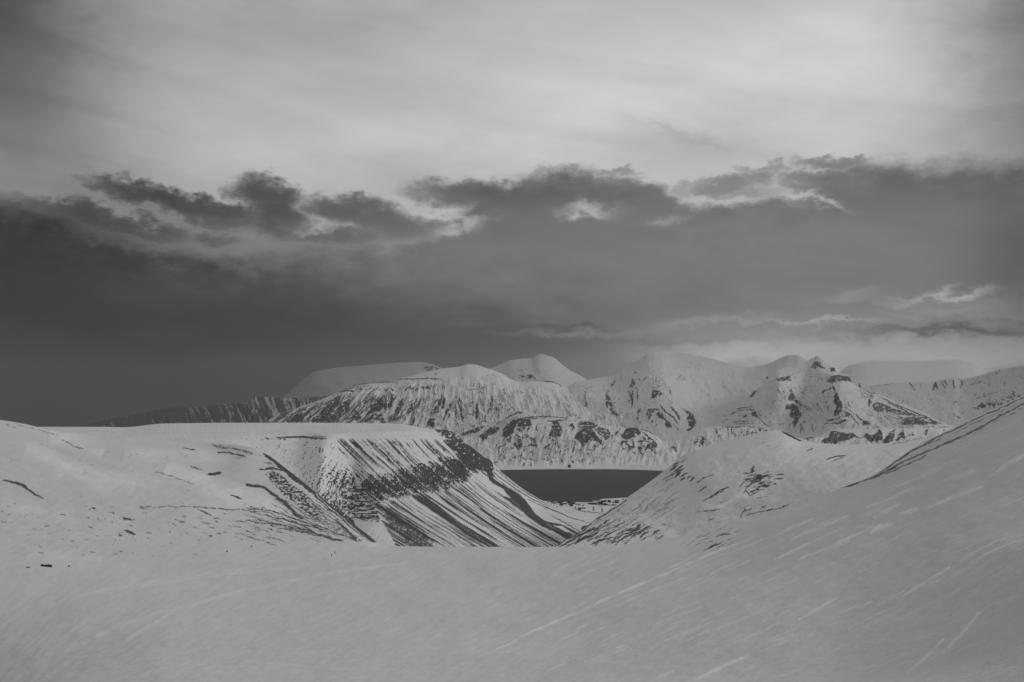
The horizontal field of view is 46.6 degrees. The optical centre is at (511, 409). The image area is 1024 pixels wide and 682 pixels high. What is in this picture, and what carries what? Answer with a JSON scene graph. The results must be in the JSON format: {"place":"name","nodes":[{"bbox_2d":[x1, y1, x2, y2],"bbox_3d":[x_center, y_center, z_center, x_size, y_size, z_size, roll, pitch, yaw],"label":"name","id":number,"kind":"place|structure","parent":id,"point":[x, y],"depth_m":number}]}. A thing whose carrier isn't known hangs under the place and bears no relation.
{"place":"outdoors","nodes":[
{"label":"outdoors","id":0,"kind":"place"},
{"bbox_2d":[78,396,328,426],"bbox_3d":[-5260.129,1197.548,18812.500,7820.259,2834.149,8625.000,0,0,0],"label":"ridge","id":1,"kind":"structure","parent":0,"point":[257,409],"depth_m":17049.79},
{"bbox_2d":[40,423,577,546],"bbox_3d":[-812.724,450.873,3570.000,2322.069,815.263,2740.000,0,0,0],"label":"plateau","id":2,"kind":"structure","parent":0,"point":[388,484],"depth_m":2931.31},
{"bbox_2d":[282,362,442,397],"bbox_3d":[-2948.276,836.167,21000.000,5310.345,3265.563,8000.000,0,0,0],"label":"snow dome","id":3,"kind":"structure","parent":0,"point":[327,382],"depth_m":19291.01},
{"bbox_2d":[259,364,622,433],"bbox_3d":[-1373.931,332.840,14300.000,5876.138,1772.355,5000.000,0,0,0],"label":"mountain","id":4,"kind":"structure","parent":0,"point":[461,399],"depth_m":13117.14},
{"bbox_2d":[0,395,1023,681],"bbox_3d":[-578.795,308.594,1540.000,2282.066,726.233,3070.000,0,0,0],"label":"ground","id":5,"kind":"structure","parent":0,"point":[906,567],"depth_m":317.88},
{"bbox_2d":[0,0,1023,426],"label":"sky","id":6,"kind":"structure","parent":0,"point":[203,202]},
{"bbox_2d":[489,354,586,386],"bbox_3d":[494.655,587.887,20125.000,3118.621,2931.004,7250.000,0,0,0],"label":"pale peak","id":7,"kind":"structure","parent":0,"point":[542,367],"depth_m":18400.32},
{"bbox_2d":[475,449,626,531],"bbox_3d":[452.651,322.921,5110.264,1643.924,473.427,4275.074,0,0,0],"label":"valley floor","id":8,"kind":"structure","parent":0,"point":[573,517],"depth_m":5796.99},
{"bbox_2d":[500,469,662,501],"bbox_3d":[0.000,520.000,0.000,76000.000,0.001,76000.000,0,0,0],"label":"water","id":9,"kind":"structure","parent":0,"point":[573,485],"depth_m":8426.57},
{"bbox_2d":[568,352,807,440],"bbox_3d":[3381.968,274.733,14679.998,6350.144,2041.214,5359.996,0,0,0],"label":"mountain range","id":10,"kind":"structure","parent":0,"point":[665,396],"depth_m":13754.15},
{"bbox_2d":[457,411,955,470],"bbox_3d":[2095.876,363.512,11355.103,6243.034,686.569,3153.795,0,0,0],"label":"bluffs","id":11,"kind":"structure","parent":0,"point":[521,440],"depth_m":11564.50},
{"bbox_2d":[553,431,934,546],"bbox_3d":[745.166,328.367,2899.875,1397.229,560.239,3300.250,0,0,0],"label":"hill","id":12,"kind":"structure","parent":0,"point":[738,480],"depth_m":2340.56},
{"bbox_2d":[724,355,950,437],"bbox_3d":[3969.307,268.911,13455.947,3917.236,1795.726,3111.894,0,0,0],"label":"pyramid mountain","id":13,"kind":"structure","parent":0,"point":[817,395],"depth_m":12773.96},
{"bbox_2d":[840,359,1023,387],"bbox_3d":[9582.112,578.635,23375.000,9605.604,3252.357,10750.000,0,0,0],"label":"hazy ridge","id":14,"kind":"structure","parent":0,"point":[866,374],"depth_m":22410.27},
{"bbox_2d":[861,365,1023,425],"bbox_3d":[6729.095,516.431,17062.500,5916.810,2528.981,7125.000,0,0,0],"label":"ridge","id":15,"kind":"structure","parent":0,"point":[953,401],"depth_m":15523.52}
]}

